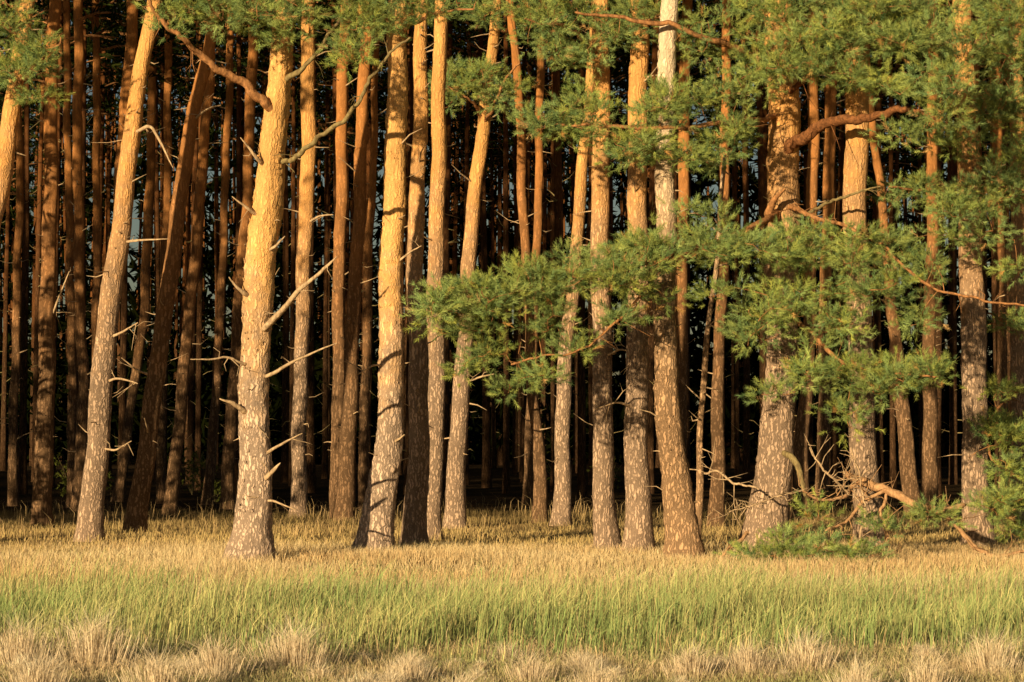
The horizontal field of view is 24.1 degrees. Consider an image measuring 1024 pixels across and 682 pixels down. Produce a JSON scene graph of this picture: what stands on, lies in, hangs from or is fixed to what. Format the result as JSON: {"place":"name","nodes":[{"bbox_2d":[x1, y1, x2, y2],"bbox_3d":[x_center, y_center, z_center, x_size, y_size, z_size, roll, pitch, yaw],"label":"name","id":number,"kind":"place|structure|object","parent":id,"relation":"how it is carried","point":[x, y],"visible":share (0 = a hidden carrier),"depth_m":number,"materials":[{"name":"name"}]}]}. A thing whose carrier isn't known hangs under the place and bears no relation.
{"place":"outdoors","nodes":[
{"label":"outdoors","id":0,"kind":"place"},
{"bbox_2d":[0,0,1009,403],"label":"sky","id":1,"kind":"structure","parent":0,"point":[135,222],"materials":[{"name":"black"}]},
{"bbox_2d":[0,545,1023,666],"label":"green meadow grass","id":2,"kind":"structure","parent":0,"point":[1008,614],"depth_m":18.67,"materials":[{"name":"plant"}]},
{"bbox_2d":[0,447,1023,681],"bbox_3d":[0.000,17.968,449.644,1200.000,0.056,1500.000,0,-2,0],"label":"ground","id":3,"kind":"structure","parent":0,"point":[281,492],"depth_m":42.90,"materials":[{"name":"beige plant"}]},
{"bbox_2d":[18,6,46,494],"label":"pine tree","id":4,"kind":"object","parent":3,"relation":"on","point":[22,470],"visible":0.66,"depth_m":58.13,"materials":[{"name":"brown plant"}]},
{"bbox_2d":[0,0,75,227],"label":"pine tree","id":5,"kind":"object","parent":3,"relation":"on","point":[20,65],"visible":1,"depth_m":32.94,"materials":[{"name":"green plant"}]},
{"bbox_2d":[0,28,91,470],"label":"pine tree","id":6,"kind":"object","parent":3,"relation":"on","point":[3,455],"visible":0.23,"depth_m":90.31,"materials":[{"name":"green plant"}]},
{"bbox_2d":[29,0,71,527],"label":"pine tree","id":7,"kind":"object","parent":3,"relation":"on","point":[41,508],"visible":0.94,"depth_m":38.88,"materials":[{"name":"brown plant"}]},
{"bbox_2d":[0,0,113,481],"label":"pine tree","id":8,"kind":"object","parent":3,"relation":"on","point":[38,247],"visible":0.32,"depth_m":72.34,"materials":[{"name":"green plant"}]},
{"bbox_2d":[0,0,145,505],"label":"pine tree","id":9,"kind":"object","parent":3,"relation":"on","point":[13,499],"visible":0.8,"depth_m":49.96,"materials":[{"name":"brown plant"}]},
{"bbox_2d":[61,0,92,370],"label":"pine tree","id":10,"kind":"object","parent":3,"relation":"on","point":[84,121],"visible":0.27,"depth_m":54.66,"materials":[{"name":"brown plant"}]},
{"bbox_2d":[0,0,164,487],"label":"pine tree","id":11,"kind":"object","parent":3,"relation":"on","point":[102,44],"visible":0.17,"depth_m":65.00,"materials":[{"name":"green plant"}]},
{"bbox_2d":[0,0,175,334],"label":"pine tree","id":12,"kind":"object","parent":3,"relation":"on","point":[112,115],"visible":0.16,"depth_m":69.99,"materials":[{"name":"green plant"}]},
{"bbox_2d":[56,0,157,510],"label":"pine tree","id":13,"kind":"object","parent":3,"relation":"on","point":[80,330],"visible":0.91,"depth_m":46.13,"materials":[{"name":"brown plant"}]},
{"bbox_2d":[33,0,182,359],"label":"pine tree","id":14,"kind":"object","parent":3,"relation":"on","point":[96,96],"visible":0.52,"depth_m":50.06,"materials":[{"name":"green plant"}]},
{"bbox_2d":[41,0,175,507],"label":"pine tree","id":15,"kind":"object","parent":3,"relation":"on","point":[66,10],"visible":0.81,"depth_m":48.40,"materials":[{"name":"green plant"}]},
{"bbox_2d":[36,0,183,472],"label":"pine tree","id":16,"kind":"object","parent":3,"relation":"on","point":[108,177],"visible":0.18,"depth_m":86.63,"materials":[{"name":"green plant"}]},
{"bbox_2d":[44,0,176,493],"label":"pine tree","id":17,"kind":"object","parent":3,"relation":"on","point":[123,347],"visible":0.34,"depth_m":58.64,"materials":[{"name":"green plant"}]},
{"bbox_2d":[33,0,187,281],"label":"pine tree","id":18,"kind":"object","parent":3,"relation":"on","point":[103,119],"visible":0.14,"depth_m":77.09,"materials":[{"name":"green plant"}]},
{"bbox_2d":[86,0,155,409],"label":"pine tree","id":19,"kind":"object","parent":3,"relation":"on","point":[133,11],"visible":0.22,"depth_m":41.52,"materials":[{"name":"brown plant"}]},
{"bbox_2d":[73,0,172,541],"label":"pine tree","id":20,"kind":"object","parent":3,"relation":"on","point":[90,518],"visible":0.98,"depth_m":33.80,"materials":[{"name":"brown plant"}]},
{"bbox_2d":[33,0,226,501],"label":"pine tree","id":21,"kind":"object","parent":3,"relation":"on","point":[118,494],"visible":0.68,"depth_m":52.16,"materials":[{"name":"green plant"}]},
{"bbox_2d":[70,9,194,244],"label":"pine tree","id":22,"kind":"object","parent":3,"relation":"on","point":[145,114],"visible":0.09,"depth_m":86.13,"materials":[{"name":"green plant"}]},
{"bbox_2d":[45,0,269,480],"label":"pine tree","id":23,"kind":"object","parent":3,"relation":"on","point":[157,235],"visible":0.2,"depth_m":72.80,"materials":[{"name":"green plant"}]},
{"bbox_2d":[83,0,246,503],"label":"pine tree","id":24,"kind":"object","parent":3,"relation":"on","point":[161,439],"visible":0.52,"depth_m":50.92,"materials":[{"name":"green plant"}]},
{"bbox_2d":[119,0,220,531],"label":"pine tree","id":25,"kind":"object","parent":3,"relation":"on","point":[136,514],"visible":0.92,"depth_m":36.94,"materials":[{"name":"brown plant"}]},
{"bbox_2d":[106,21,235,474],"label":"pine tree","id":26,"kind":"object","parent":3,"relation":"on","point":[161,85],"visible":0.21,"depth_m":82.29,"materials":[{"name":"green plant"}]},
{"bbox_2d":[115,3,267,483],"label":"pine tree","id":27,"kind":"object","parent":3,"relation":"on","point":[190,422],"visible":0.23,"depth_m":68.87,"materials":[{"name":"green plant"}]},
{"bbox_2d":[143,19,268,470],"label":"pine tree","id":28,"kind":"object","parent":3,"relation":"on","point":[216,210],"visible":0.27,"depth_m":91.20,"materials":[{"name":"green plant"}]},
{"bbox_2d":[172,1,300,489],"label":"pine tree","id":29,"kind":"object","parent":3,"relation":"on","point":[199,375],"visible":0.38,"depth_m":62.06,"materials":[{"name":"green plant"}]},
{"bbox_2d":[159,22,331,362],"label":"pine tree","id":30,"kind":"object","parent":3,"relation":"on","point":[213,150],"visible":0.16,"depth_m":77.44,"materials":[{"name":"green plant"}]},
{"bbox_2d":[160,0,333,515],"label":"pine tree","id":31,"kind":"object","parent":3,"relation":"on","point":[174,464],"visible":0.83,"depth_m":44.09,"materials":[{"name":"brown plant"}]},
{"bbox_2d":[157,10,356,431],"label":"pine tree","id":32,"kind":"object","parent":3,"relation":"on","point":[264,88],"visible":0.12,"depth_m":75.01,"materials":[{"name":"green plant"}]},
{"bbox_2d":[160,0,356,504],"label":"pine tree","id":33,"kind":"object","parent":3,"relation":"on","point":[207,498],"visible":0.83,"depth_m":49.98,"materials":[{"name":"brown plant"}]},
{"bbox_2d":[163,2,360,497],"bbox_3d":[-6.556,-7.589,55.887,7.013,22.671,7.450,0,-2,0],"label":"pine tree","id":34,"kind":"object","parent":3,"relation":"on","point":[239,190],"visible":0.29,"depth_m":55.63,"materials":[{"name":"brown plant"}]},
{"bbox_2d":[130,0,410,561],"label":"pine tree","id":35,"kind":"object","parent":3,"relation":"on","point":[252,534],"visible":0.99,"depth_m":28.62,"materials":[{"name":"orange plant"}]},
{"bbox_2d":[190,0,360,508],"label":"pine tree","id":36,"kind":"object","parent":3,"relation":"on","point":[228,454],"visible":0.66,"depth_m":47.98,"materials":[{"name":"brown plant"}]},
{"bbox_2d":[181,2,387,485],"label":"pine tree","id":37,"kind":"object","parent":3,"relation":"on","point":[293,248],"visible":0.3,"depth_m":66.64,"materials":[{"name":"green plant"}]},
{"bbox_2d":[248,0,332,517],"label":"pine tree","id":38,"kind":"object","parent":3,"relation":"on","point":[299,485],"visible":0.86,"depth_m":43.49,"materials":[{"name":"brown plant"}]},
{"bbox_2d":[269,6,330,482],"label":"pine tree","id":39,"kind":"object","parent":3,"relation":"on","point":[285,399],"visible":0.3,"depth_m":70.94,"materials":[{"name":"brown plant"}]},
{"bbox_2d":[215,0,387,313],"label":"pine tree","id":40,"kind":"object","parent":3,"relation":"on","point":[257,141],"visible":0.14,"depth_m":85.69,"materials":[{"name":"green plant"}]},
{"bbox_2d":[245,0,366,519],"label":"pine tree","id":41,"kind":"object","parent":3,"relation":"on","point":[339,239],"visible":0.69,"depth_m":42.25,"materials":[{"name":"brown plant"}]},
{"bbox_2d":[296,11,328,492],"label":"pine tree","id":42,"kind":"object","parent":3,"relation":"on","point":[310,460],"visible":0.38,"depth_m":59.45,"materials":[{"name":"brown plant"}]},
{"bbox_2d":[218,0,430,478],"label":"pine tree","id":43,"kind":"object","parent":3,"relation":"on","point":[324,469],"visible":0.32,"depth_m":76.64,"materials":[{"name":"green plant"}]},
{"bbox_2d":[261,0,387,474],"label":"pine tree","id":44,"kind":"object","parent":3,"relation":"on","point":[329,383],"visible":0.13,"depth_m":82.65,"materials":[{"name":"green plant"}]},
{"bbox_2d":[316,0,360,456],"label":"pine tree","id":45,"kind":"object","parent":3,"relation":"on","point":[334,94],"visible":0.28,"depth_m":55.08,"materials":[{"name":"brown plant"}]},
{"bbox_2d":[330,0,381,521],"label":"pine tree","id":46,"kind":"object","parent":3,"relation":"on","point":[345,499],"visible":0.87,"depth_m":41.37,"materials":[{"name":"brown plant"}]},
{"bbox_2d":[295,2,467,469],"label":"pine tree","id":47,"kind":"object","parent":3,"relation":"on","point":[354,84],"visible":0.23,"depth_m":73.33,"materials":[{"name":"green plant"}]},
{"bbox_2d":[299,0,485,509],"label":"pine tree","id":48,"kind":"object","parent":3,"relation":"on","point":[363,459],"visible":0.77,"depth_m":48.04,"materials":[{"name":"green plant"}]},
{"bbox_2d":[327,0,483,493],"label":"pine tree","id":49,"kind":"object","parent":3,"relation":"on","point":[410,94],"visible":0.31,"depth_m":58.25,"materials":[{"name":"green plant"}]},
{"bbox_2d":[317,0,497,473],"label":"pine tree","id":50,"kind":"object","parent":3,"relation":"on","point":[406,239],"visible":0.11,"depth_m":85.69,"materials":[{"name":"green plant"}]},
{"bbox_2d":[331,0,496,552],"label":"pine tree","id":51,"kind":"object","parent":3,"relation":"on","point":[376,527],"visible":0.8,"depth_m":30.79,"materials":[{"name":"orange plant"}]},
{"bbox_2d":[385,0,444,546],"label":"pine tree","id":52,"kind":"object","parent":3,"relation":"on","point":[414,524],"visible":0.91,"depth_m":32.25,"materials":[{"name":"brown plant"}]},
{"bbox_2d":[413,0,457,539],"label":"pine tree","id":53,"kind":"object","parent":3,"relation":"on","point":[436,385],"visible":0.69,"depth_m":34.90,"materials":[{"name":"brown plant"}]},
{"bbox_2d":[356,0,536,487],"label":"pine tree","id":54,"kind":"object","parent":3,"relation":"on","point":[486,482],"visible":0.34,"depth_m":64.11,"materials":[{"name":"green plant"}]},
{"bbox_2d":[429,0,503,491],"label":"pine tree","id":55,"kind":"object","parent":3,"relation":"on","point":[447,242],"visible":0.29,"depth_m":61.25,"materials":[{"name":"green plant"}]},
{"bbox_2d":[427,21,550,467],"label":"pine tree","id":56,"kind":"object","parent":3,"relation":"on","point":[494,398],"visible":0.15,"depth_m":95.74,"materials":[{"name":"green plant"}]},
{"bbox_2d":[427,0,553,528],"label":"pine tree","id":57,"kind":"object","parent":3,"relation":"on","point":[455,504],"visible":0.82,"depth_m":38.33,"materials":[{"name":"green plant"}]},
{"bbox_2d":[430,5,576,471],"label":"pine tree","id":58,"kind":"object","parent":3,"relation":"on","point":[519,342],"visible":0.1,"depth_m":87.93,"materials":[{"name":"green plant"}]},
{"bbox_2d":[430,13,578,474],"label":"pine tree","id":59,"kind":"object","parent":3,"relation":"on","point":[515,444],"visible":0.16,"depth_m":81.66,"materials":[{"name":"green plant"}]},
{"bbox_2d":[0,1,1009,466],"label":"distant pine wood","id":60,"kind":"object","parent":3,"relation":"on","point":[456,227],"visible":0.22,"depth_m":108.23,"materials":[{"name":"brown plant"}]},
{"bbox_2d":[448,0,565,493],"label":"pine tree","id":61,"kind":"object","parent":3,"relation":"on","point":[506,434],"visible":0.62,"depth_m":58.37,"materials":[{"name":"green plant"}]},
{"bbox_2d":[452,0,561,484],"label":"pine tree","id":62,"kind":"object","parent":3,"relation":"on","point":[467,136],"visible":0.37,"depth_m":68.40,"materials":[{"name":"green plant"}]},
{"bbox_2d":[0,603,1023,681],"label":"straw tufts","id":63,"kind":"object","parent":3,"relation":"on","point":[19,662],"visible":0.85,"depth_m":15.65,"materials":[{"name":"beige plant"}]},
{"bbox_2d":[407,0,630,481],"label":"pine tree","id":64,"kind":"object","parent":3,"relation":"on","point":[524,397],"visible":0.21,"depth_m":71.50,"materials":[{"name":"green plant"}]},
{"bbox_2d":[499,0,550,522],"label":"pine tree","id":65,"kind":"object","parent":3,"relation":"on","point":[540,503],"visible":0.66,"depth_m":40.49,"materials":[{"name":"brown plant"}]},
{"bbox_2d":[427,0,625,478],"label":"pine tree","id":66,"kind":"object","parent":3,"relation":"on","point":[529,67],"visible":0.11,"depth_m":75.41,"materials":[{"name":"green plant"}]},
{"bbox_2d":[459,0,624,507],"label":"pine tree","id":67,"kind":"object","parent":3,"relation":"on","point":[528,482],"visible":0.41,"depth_m":48.07,"materials":[{"name":"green plant"}]},
{"bbox_2d":[462,2,622,491],"bbox_3d":[1.331,-7.122,60.834,5.696,22.098,5.452,2,-3,-44],"label":"pine tree","id":68,"kind":"object","parent":3,"relation":"on","point":[553,350],"visible":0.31,"depth_m":60.84,"materials":[{"name":"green plant"}]},
{"bbox_2d":[535,3,586,384],"bbox_3d":[0.820,-7.530,52.868,5.330,22.333,5.454,0,-2,0],"label":"pine tree","id":69,"kind":"object","parent":3,"relation":"on","point":[558,192],"visible":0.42,"depth_m":52.40,"materials":[{"name":"brown plant"}]},
{"bbox_2d":[503,1,628,472],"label":"pine tree","id":70,"kind":"object","parent":3,"relation":"on","point":[575,420],"visible":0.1,"depth_m":85.50,"materials":[{"name":"green plant"}]},
{"bbox_2d":[487,2,651,352],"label":"pine tree","id":71,"kind":"object","parent":3,"relation":"on","point":[570,70],"visible":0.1,"depth_m":73.98,"materials":[{"name":"green plant"}]},
{"bbox_2d":[547,1,593,525],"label":"pine tree","id":72,"kind":"object","parent":3,"relation":"on","point":[561,508],"visible":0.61,"depth_m":39.34,"materials":[{"name":"brown plant"}]},
{"bbox_2d":[508,0,652,484],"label":"pine tree","id":73,"kind":"object","parent":3,"relation":"on","point":[590,398],"visible":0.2,"depth_m":67.94,"materials":[{"name":"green plant"}]},
{"bbox_2d":[572,3,590,496],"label":"pine tree","id":74,"kind":"object","parent":3,"relation":"on","point":[581,458],"visible":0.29,"depth_m":56.35,"materials":[{"name":"brown plant"}]},
{"bbox_2d":[506,0,687,550],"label":"pine tree","id":75,"kind":"object","parent":3,"relation":"on","point":[606,531],"visible":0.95,"depth_m":31.44,"materials":[{"name":"brown plant"}]},
{"bbox_2d":[595,0,657,552],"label":"pine tree","id":76,"kind":"object","parent":3,"relation":"on","point":[638,527],"visible":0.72,"depth_m":31.11,"materials":[{"name":"brown plant"}]},
{"bbox_2d":[647,0,659,493],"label":"pine tree","id":77,"kind":"object","parent":3,"relation":"on","point":[650,425],"visible":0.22,"depth_m":58.66,"materials":[{"name":"brown plant"}]},
{"bbox_2d":[608,0,701,454],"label":"pine tree","id":78,"kind":"object","parent":3,"relation":"on","point":[681,283],"visible":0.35,"depth_m":46.10,"materials":[{"name":"brown plant"}]},
{"bbox_2d":[608,0,709,479],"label":"pine tree","id":79,"kind":"object","parent":3,"relation":"on","point":[617,64],"visible":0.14,"depth_m":67.56,"materials":[{"name":"green plant"}]},
{"bbox_2d":[639,0,707,558],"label":"pine tree","id":80,"kind":"object","parent":3,"relation":"on","point":[681,528],"visible":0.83,"depth_m":29.91,"materials":[{"name":"brown wood"}]},
{"bbox_2d":[681,155,730,538],"bbox_3d":[2.609,0.188,31.977,0.693,5.359,0.558,0,-2,0],"label":"dead sapling","id":81,"kind":"object","parent":3,"relation":"on","point":[699,474],"visible":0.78,"depth_m":31.91,"materials":[{"name":"brown wood"}]},
{"bbox_2d":[397,0,1023,552],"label":"pine tree","id":82,"kind":"object","parent":3,"relation":"on","point":[785,250],"visible":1,"depth_m":29.55,"materials":[{"name":"green plant"}]},
{"bbox_2d":[697,0,745,526],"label":"pine tree","id":83,"kind":"object","parent":3,"relation":"on","point":[717,498],"visible":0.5,"depth_m":38.88,"materials":[{"name":"brown plant"}]},
{"bbox_2d":[681,1,762,479],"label":"pine tree","id":84,"kind":"object","parent":3,"relation":"on","point":[737,440],"visible":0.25,"depth_m":75.08,"materials":[{"name":"green plant"}]},
{"bbox_2d":[691,0,767,467],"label":"pine tree","id":85,"kind":"object","parent":3,"relation":"on","point":[732,414],"visible":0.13,"depth_m":96.94,"materials":[{"name":"green plant"}]},
{"bbox_2d":[678,0,825,487],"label":"pine tree","id":86,"kind":"object","parent":3,"relation":"on","point":[746,417],"visible":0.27,"depth_m":64.14,"materials":[{"name":"green plant"}]},
{"bbox_2d":[692,0,877,431],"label":"pine tree","id":87,"kind":"object","parent":3,"relation":"on","point":[761,211],"visible":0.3,"depth_m":59.44,"materials":[{"name":"green plant"}]},
{"bbox_2d":[731,5,844,510],"bbox_3d":[6.282,-6.191,46.373,6.329,19.162,5.606,0,-2,0],"label":"pine tree","id":88,"kind":"object","parent":3,"relation":"on","point":[828,193],"visible":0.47,"depth_m":46.19,"materials":[{"name":"brown plant"}]},
{"bbox_2d":[790,2,872,520],"bbox_3d":[5.456,-6.332,42.455,5.517,19.163,6.204,-1,-2,23],"label":"pine tree","id":89,"kind":"object","parent":3,"relation":"on","point":[802,425],"visible":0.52,"depth_m":42.25,"materials":[{"name":"brown plant"}]},
{"bbox_2d":[751,7,922,477],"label":"pine tree","id":90,"kind":"object","parent":3,"relation":"on","point":[841,111],"visible":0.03,"depth_m":77.96,"materials":[{"name":"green plant"}]},
{"bbox_2d":[763,1,913,488],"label":"pine tree","id":91,"kind":"object","parent":3,"relation":"on","point":[835,449],"visible":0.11,"depth_m":62.77,"materials":[{"name":"brown plant"}]},
{"bbox_2d":[795,0,920,515],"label":"pine tree","id":92,"kind":"object","parent":3,"relation":"on","point":[908,475],"visible":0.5,"depth_m":44.07,"materials":[{"name":"brown plant"}]},
{"bbox_2d":[798,42,923,361],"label":"pine tree","id":93,"kind":"object","parent":3,"relation":"on","point":[901,153],"visible":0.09,"depth_m":85.21,"materials":[{"name":"green plant"}]},
{"bbox_2d":[701,434,1023,565],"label":"fallen branch","id":94,"kind":"object","parent":3,"relation":"on","point":[810,550],"visible":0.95,"depth_m":28.88,"materials":[{"name":"green plant"}]},
{"bbox_2d":[842,7,888,552],"bbox_3d":[4.298,-6.745,31.149,5.517,19.169,6.204,2,-3,-37],"label":"pine tree","id":95,"kind":"object","parent":3,"relation":"on","point":[855,167],"visible":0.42,"depth_m":30.86,"materials":[{"name":"brown plant"}]},
{"bbox_2d":[803,0,987,483],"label":"pine tree","id":96,"kind":"object","parent":3,"relation":"on","point":[878,345],"visible":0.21,"depth_m":66.81,"materials":[{"name":"brown plant"}]},
{"bbox_2d":[884,2,926,488],"bbox_3d":[10.016,-7.827,64.345,6.458,23.755,6.181,-1,-2,33],"label":"pine tree","id":97,"kind":"object","parent":3,"relation":"on","point":[893,473],"visible":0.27,"depth_m":64.29,"materials":[{"name":"brown plant"}]},
{"bbox_2d":[873,3,986,478],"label":"pine tree","id":98,"kind":"object","parent":3,"relation":"on","point":[920,409],"visible":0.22,"depth_m":76.36,"materials":[{"name":"brown plant"}]},
{"bbox_2d":[881,0,988,484],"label":"pine tree","id":99,"kind":"object","parent":3,"relation":"on","point":[953,465],"visible":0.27,"depth_m":68.98,"materials":[{"name":"brown plant"}]},
{"bbox_2d":[922,2,948,498],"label":"pine tree","id":100,"kind":"object","parent":3,"relation":"on","point":[938,340],"visible":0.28,"depth_m":54.18,"materials":[{"name":"brown plant"}]},
{"bbox_2d":[866,0,1023,545],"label":"pine tree","id":101,"kind":"object","parent":3,"relation":"on","point":[967,203],"visible":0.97,"depth_m":31.96,"materials":[{"name":"green plant"}]},
{"bbox_2d":[911,0,983,517],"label":"pine tree","id":102,"kind":"object","parent":3,"relation":"on","point":[929,486],"visible":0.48,"depth_m":42.76,"materials":[{"name":"brown plant"}]},
{"bbox_2d":[908,0,1009,509],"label":"pine tree","id":103,"kind":"object","parent":3,"relation":"on","point":[1001,350],"visible":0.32,"depth_m":46.11,"materials":[{"name":"brown plant"}]},
{"bbox_2d":[960,1,1023,547],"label":"pine tree","id":104,"kind":"object","parent":3,"relation":"on","point":[1012,501],"visible":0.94,"depth_m":32.75,"materials":[{"name":"green plant"}]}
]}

